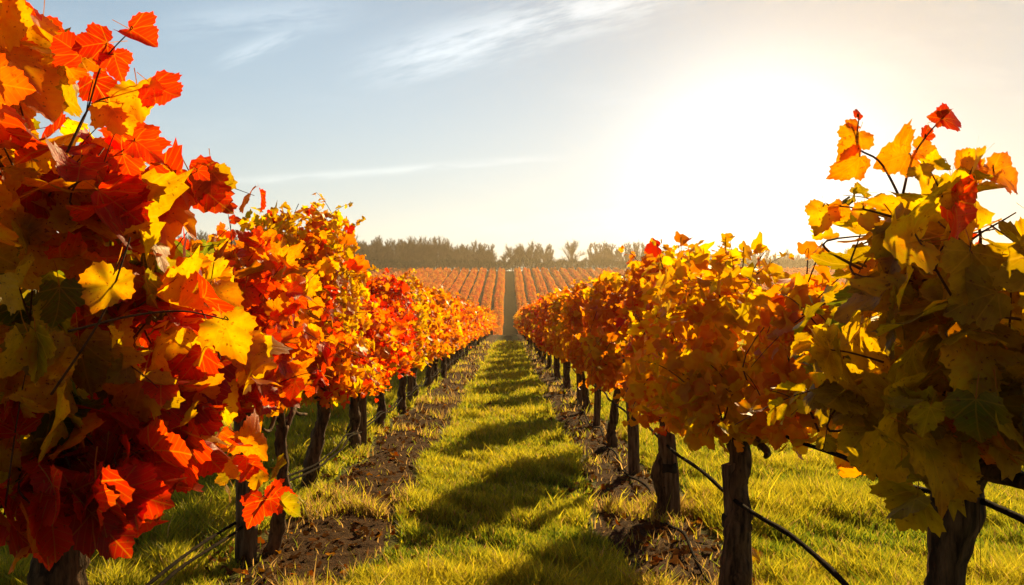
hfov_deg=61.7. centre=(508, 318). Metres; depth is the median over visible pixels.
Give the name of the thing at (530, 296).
vine row
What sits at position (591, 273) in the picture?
vine row
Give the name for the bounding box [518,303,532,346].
grapevine
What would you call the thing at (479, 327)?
grapevine
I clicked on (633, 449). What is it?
vine post
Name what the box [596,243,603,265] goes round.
bare tree
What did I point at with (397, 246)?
bare tree
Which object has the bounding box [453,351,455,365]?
vine post
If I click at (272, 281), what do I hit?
grapevine
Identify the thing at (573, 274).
vine row
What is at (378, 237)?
bare tree
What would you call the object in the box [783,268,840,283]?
vine row
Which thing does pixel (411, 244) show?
bare tree
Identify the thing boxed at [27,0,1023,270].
sky
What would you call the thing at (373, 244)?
bare tree
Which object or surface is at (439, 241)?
bare tree
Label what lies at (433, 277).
vine row
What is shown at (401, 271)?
vine row
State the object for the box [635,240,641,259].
bare tree
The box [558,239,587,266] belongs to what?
bare tree
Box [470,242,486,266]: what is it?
bare tree
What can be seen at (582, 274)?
vine row
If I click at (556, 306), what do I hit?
grapevine
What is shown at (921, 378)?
grapevine
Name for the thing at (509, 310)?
track
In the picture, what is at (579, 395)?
vine post
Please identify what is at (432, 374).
vine post
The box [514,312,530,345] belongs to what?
grapevine
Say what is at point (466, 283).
vine row
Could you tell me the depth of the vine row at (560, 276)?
285.06 m
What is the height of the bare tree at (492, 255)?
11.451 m
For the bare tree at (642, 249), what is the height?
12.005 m
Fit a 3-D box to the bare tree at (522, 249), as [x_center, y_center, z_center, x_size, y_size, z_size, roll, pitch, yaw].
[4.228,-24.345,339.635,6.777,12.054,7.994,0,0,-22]
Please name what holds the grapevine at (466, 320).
on the ground at (418, 479)
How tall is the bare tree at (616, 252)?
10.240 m
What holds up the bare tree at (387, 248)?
on the ground at (418, 479)
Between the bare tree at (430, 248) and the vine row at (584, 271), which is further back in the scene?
the bare tree at (430, 248)
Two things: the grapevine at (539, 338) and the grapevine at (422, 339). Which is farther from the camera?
the grapevine at (539, 338)
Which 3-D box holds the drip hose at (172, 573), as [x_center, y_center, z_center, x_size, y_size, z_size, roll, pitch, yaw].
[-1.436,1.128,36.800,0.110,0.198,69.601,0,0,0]
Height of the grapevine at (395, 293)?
1.974 m
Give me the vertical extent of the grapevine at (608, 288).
1.972 m
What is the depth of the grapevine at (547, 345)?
17.69 m
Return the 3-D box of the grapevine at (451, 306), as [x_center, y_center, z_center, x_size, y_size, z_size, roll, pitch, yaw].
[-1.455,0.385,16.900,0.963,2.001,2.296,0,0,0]
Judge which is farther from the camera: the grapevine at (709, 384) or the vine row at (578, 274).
the vine row at (578, 274)
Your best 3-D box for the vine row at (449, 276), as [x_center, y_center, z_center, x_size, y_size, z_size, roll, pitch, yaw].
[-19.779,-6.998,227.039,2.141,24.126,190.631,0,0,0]
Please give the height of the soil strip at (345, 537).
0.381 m
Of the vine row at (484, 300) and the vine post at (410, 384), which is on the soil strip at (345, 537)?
the vine post at (410, 384)
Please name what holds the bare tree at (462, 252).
on the ground at (418, 479)
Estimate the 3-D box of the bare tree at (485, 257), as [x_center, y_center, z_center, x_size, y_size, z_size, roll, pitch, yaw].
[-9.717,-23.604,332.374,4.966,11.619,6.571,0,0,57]
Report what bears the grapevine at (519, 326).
on the soil strip at (617, 531)
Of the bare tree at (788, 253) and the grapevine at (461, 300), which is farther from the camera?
the bare tree at (788, 253)
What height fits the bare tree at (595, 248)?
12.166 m
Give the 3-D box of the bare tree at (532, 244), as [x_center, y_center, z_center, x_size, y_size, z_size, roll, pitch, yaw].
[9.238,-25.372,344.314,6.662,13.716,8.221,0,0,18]
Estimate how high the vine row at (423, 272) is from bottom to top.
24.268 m
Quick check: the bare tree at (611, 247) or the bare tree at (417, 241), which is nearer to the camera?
the bare tree at (611, 247)
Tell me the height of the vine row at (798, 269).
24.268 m
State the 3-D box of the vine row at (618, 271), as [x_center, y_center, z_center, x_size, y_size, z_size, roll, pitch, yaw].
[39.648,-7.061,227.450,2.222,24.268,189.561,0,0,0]
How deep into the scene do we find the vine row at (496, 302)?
232.75 m
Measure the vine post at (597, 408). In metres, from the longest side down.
1.074 x 0.102 x 0.068 m
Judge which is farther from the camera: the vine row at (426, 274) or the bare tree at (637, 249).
the bare tree at (637, 249)
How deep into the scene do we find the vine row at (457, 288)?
267.91 m
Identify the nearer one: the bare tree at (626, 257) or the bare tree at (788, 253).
the bare tree at (626, 257)
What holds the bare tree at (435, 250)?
on the ground at (418, 479)
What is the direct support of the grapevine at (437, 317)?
on the soil strip at (345, 537)
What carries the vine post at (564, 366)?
on the soil strip at (617, 531)
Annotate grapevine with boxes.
[0,0,300,584]
[206,202,352,554]
[238,192,391,487]
[313,285,418,451]
[360,268,420,428]
[381,267,442,413]
[413,285,452,398]
[423,285,462,390]
[433,292,457,382]
[439,289,467,377]
[447,292,469,372]
[450,300,472,366]
[453,298,479,358]
[456,297,473,364]
[459,300,473,359]
[465,302,478,355]
[468,301,483,345]
[468,307,481,352]
[472,305,489,348]
[473,306,487,348]
[476,305,487,345]
[477,314,489,345]
[479,305,492,341]
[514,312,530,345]
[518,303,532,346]
[518,312,528,343]
[520,305,535,350]
[525,293,554,363]
[525,300,537,354]
[525,303,541,358]
[530,293,551,370]
[535,291,561,379]
[542,283,577,391]
[553,279,591,413]
[572,259,634,446]
[598,241,712,516]
[618,227,878,584]
[717,103,1023,584]
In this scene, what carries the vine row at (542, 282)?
on the ground at (418, 479)
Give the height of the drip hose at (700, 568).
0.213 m
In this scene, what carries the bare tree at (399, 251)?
on the ground at (418, 479)
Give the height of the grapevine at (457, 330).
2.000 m
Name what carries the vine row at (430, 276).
on the ground at (418, 479)
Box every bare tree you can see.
[195,230,207,240]
[354,240,368,259]
[359,241,375,258]
[366,238,389,267]
[371,238,378,258]
[375,235,382,268]
[379,241,399,261]
[382,243,390,265]
[388,238,408,265]
[390,240,409,266]
[391,238,417,266]
[406,234,418,261]
[406,239,423,266]
[415,235,425,262]
[418,236,433,263]
[426,239,433,267]
[428,237,443,269]
[436,236,450,261]
[436,238,460,261]
[449,245,472,262]
[467,237,476,266]
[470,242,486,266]
[480,242,489,264]
[484,245,497,260]
[487,243,498,264]
[500,253,513,270]
[505,244,528,270]
[515,243,526,264]
[520,243,539,265]
[529,238,536,270]
[533,244,543,261]
[534,244,556,262]
[544,243,554,270]
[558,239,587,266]
[583,243,594,263]
[589,241,600,264]
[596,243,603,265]
[600,241,611,262]
[608,244,616,269]
[610,247,619,266]
[620,244,629,264]
[624,242,632,259]
[628,242,639,260]
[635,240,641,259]
[637,242,644,259]
[763,248,771,261]
[782,247,790,266]
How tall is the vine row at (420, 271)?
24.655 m
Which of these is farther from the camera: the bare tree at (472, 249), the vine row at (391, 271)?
the bare tree at (472, 249)
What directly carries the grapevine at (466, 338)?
on the ground at (418, 479)
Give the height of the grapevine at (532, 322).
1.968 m
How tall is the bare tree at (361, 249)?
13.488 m
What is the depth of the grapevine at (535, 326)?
23.72 m
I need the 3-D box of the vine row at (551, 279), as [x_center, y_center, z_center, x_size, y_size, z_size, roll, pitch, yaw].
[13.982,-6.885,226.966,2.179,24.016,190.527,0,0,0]
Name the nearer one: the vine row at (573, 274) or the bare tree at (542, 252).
the vine row at (573, 274)
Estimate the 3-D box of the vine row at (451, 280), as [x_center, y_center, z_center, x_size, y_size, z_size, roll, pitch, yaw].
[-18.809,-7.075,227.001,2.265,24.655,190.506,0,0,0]
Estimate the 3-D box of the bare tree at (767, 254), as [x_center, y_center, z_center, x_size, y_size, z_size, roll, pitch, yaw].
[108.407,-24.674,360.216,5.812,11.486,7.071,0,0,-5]
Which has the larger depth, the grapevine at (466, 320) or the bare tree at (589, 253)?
the bare tree at (589, 253)
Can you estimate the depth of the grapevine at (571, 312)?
11.32 m
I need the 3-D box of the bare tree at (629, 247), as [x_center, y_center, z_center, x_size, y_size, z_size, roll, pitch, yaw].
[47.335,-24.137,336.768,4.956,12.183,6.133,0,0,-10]
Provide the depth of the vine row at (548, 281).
276.34 m
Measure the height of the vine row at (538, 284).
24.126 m
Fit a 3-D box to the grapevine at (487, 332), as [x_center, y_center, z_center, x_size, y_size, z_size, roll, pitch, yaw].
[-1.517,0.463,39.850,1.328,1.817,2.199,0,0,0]
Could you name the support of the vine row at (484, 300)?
on the ground at (418, 479)
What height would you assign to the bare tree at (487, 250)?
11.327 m
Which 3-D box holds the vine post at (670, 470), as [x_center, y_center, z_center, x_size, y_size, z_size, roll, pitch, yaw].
[1.044,1.067,5.582,0.128,0.666,0.122,-2,-1,-1]
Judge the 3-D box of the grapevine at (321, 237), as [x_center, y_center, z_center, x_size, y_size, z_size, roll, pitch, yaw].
[-1.429,0.222,6.523,1.208,2.363,1.711,0,0,0]
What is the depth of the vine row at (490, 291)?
248.92 m
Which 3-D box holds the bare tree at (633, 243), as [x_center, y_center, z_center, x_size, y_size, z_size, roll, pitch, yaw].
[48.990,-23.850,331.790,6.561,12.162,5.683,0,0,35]
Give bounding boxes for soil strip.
[233,335,498,584]
[517,334,721,584]
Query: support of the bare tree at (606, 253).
on the ground at (418, 479)
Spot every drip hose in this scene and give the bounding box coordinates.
[145,337,482,584]
[522,336,711,584]
[558,358,848,584]
[785,435,1023,523]
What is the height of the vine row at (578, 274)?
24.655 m
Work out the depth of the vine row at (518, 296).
246.41 m
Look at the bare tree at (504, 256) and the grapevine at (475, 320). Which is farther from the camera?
the bare tree at (504, 256)
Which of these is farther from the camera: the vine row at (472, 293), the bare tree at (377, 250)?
the bare tree at (377, 250)
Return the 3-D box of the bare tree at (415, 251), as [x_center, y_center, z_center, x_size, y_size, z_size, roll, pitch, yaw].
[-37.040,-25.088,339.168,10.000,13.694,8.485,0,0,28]
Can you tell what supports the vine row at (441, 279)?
on the ground at (418, 479)
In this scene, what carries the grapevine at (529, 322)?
on the ground at (418, 479)
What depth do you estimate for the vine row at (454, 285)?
272.01 m
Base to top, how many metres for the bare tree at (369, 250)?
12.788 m
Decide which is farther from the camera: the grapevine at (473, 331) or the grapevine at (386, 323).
the grapevine at (473, 331)
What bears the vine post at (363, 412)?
on the ground at (418, 479)
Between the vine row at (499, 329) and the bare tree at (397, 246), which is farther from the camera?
the bare tree at (397, 246)
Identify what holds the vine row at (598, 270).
on the ground at (418, 479)
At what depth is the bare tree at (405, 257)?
332.08 m
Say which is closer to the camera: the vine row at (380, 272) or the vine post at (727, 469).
the vine post at (727, 469)
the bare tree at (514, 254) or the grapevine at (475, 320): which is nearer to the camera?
the grapevine at (475, 320)
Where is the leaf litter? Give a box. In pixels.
[134,344,801,584]
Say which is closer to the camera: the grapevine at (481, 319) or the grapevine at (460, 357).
the grapevine at (460, 357)
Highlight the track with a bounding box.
[503,271,517,334]
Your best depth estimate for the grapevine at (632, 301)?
5.54 m
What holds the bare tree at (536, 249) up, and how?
on the ground at (418, 479)
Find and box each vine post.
[234,412,257,563]
[358,396,366,447]
[407,368,412,403]
[431,362,433,383]
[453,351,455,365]
[563,363,565,387]
[576,368,581,405]
[593,383,600,425]
[622,348,639,473]
[658,433,679,517]
[721,462,751,584]
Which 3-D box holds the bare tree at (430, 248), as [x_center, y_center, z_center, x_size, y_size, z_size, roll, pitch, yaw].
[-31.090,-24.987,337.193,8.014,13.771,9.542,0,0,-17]
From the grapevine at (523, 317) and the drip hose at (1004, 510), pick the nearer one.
the drip hose at (1004, 510)
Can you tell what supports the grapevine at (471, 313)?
on the soil strip at (345, 537)
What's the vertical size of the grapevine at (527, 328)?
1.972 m
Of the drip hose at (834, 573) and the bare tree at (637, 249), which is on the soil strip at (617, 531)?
the drip hose at (834, 573)
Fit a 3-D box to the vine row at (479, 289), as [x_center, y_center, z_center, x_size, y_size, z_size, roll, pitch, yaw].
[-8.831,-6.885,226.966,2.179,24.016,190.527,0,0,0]
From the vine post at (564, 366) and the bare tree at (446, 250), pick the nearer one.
the vine post at (564, 366)
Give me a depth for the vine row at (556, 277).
279.38 m
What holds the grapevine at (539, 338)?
on the soil strip at (617, 531)
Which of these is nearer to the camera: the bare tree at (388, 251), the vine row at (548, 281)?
the vine row at (548, 281)
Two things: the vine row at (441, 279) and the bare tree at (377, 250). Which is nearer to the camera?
the vine row at (441, 279)
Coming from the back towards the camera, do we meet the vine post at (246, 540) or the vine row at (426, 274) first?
the vine row at (426, 274)
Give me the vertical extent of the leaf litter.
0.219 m
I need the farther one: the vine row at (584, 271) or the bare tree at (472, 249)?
the bare tree at (472, 249)
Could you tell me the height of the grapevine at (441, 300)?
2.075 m
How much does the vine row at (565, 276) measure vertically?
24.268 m
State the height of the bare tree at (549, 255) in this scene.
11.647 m
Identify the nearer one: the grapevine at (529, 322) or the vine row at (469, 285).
the grapevine at (529, 322)
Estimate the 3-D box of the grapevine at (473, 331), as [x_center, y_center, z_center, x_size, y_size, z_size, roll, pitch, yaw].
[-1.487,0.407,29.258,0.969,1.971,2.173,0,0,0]
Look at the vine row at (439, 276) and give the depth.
283.54 m
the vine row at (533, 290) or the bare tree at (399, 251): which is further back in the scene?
the bare tree at (399, 251)
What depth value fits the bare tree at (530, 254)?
340.52 m
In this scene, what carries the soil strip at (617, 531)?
on the ground at (418, 479)
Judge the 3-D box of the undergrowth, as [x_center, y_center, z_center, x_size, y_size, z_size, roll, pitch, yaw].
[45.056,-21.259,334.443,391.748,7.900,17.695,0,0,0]
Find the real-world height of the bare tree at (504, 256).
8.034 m
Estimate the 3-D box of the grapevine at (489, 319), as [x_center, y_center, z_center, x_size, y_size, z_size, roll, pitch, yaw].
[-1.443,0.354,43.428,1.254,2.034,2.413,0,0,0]
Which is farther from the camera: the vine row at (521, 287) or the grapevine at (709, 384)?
the vine row at (521, 287)
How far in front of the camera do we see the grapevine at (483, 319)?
37.80 m
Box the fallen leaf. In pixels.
[752,547,765,569]
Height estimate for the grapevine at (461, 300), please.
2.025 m
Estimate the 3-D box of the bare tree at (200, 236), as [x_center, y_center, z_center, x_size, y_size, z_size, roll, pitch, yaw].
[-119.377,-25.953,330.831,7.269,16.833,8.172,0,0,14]
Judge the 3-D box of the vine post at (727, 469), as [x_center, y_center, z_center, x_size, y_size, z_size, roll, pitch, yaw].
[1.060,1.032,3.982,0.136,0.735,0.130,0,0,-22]
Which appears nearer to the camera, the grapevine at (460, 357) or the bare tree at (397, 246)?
the grapevine at (460, 357)
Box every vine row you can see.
[371,267,388,279]
[381,268,396,276]
[394,267,406,276]
[406,267,423,282]
[414,267,429,282]
[418,268,433,283]
[422,268,437,284]
[423,267,441,288]
[429,267,447,288]
[431,268,451,289]
[439,268,455,288]
[444,267,459,292]
[449,267,465,293]
[451,268,469,297]
[458,268,473,297]
[462,267,477,300]
[468,267,482,302]
[472,268,486,304]
[481,268,491,307]
[485,267,495,308]
[493,267,501,334]
[494,268,505,334]
[514,268,521,333]
[517,267,527,305]
[523,267,533,303]
[526,268,537,299]
[532,268,545,297]
[535,267,547,295]
[541,267,554,293]
[545,268,557,293]
[550,268,564,291]
[553,267,568,288]
[559,267,575,289]
[563,268,575,283]
[567,268,580,282]
[571,267,585,282]
[576,267,592,286]
[581,268,594,279]
[586,268,597,278]
[594,267,602,273]
[612,267,625,276]
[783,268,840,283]
[792,267,845,281]
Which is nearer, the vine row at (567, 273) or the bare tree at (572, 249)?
the vine row at (567, 273)
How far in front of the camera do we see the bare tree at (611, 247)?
336.22 m
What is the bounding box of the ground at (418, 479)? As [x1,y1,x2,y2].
[28,271,997,584]
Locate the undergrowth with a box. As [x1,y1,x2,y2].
[241,256,829,270]
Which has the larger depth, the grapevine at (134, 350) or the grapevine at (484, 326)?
the grapevine at (484, 326)

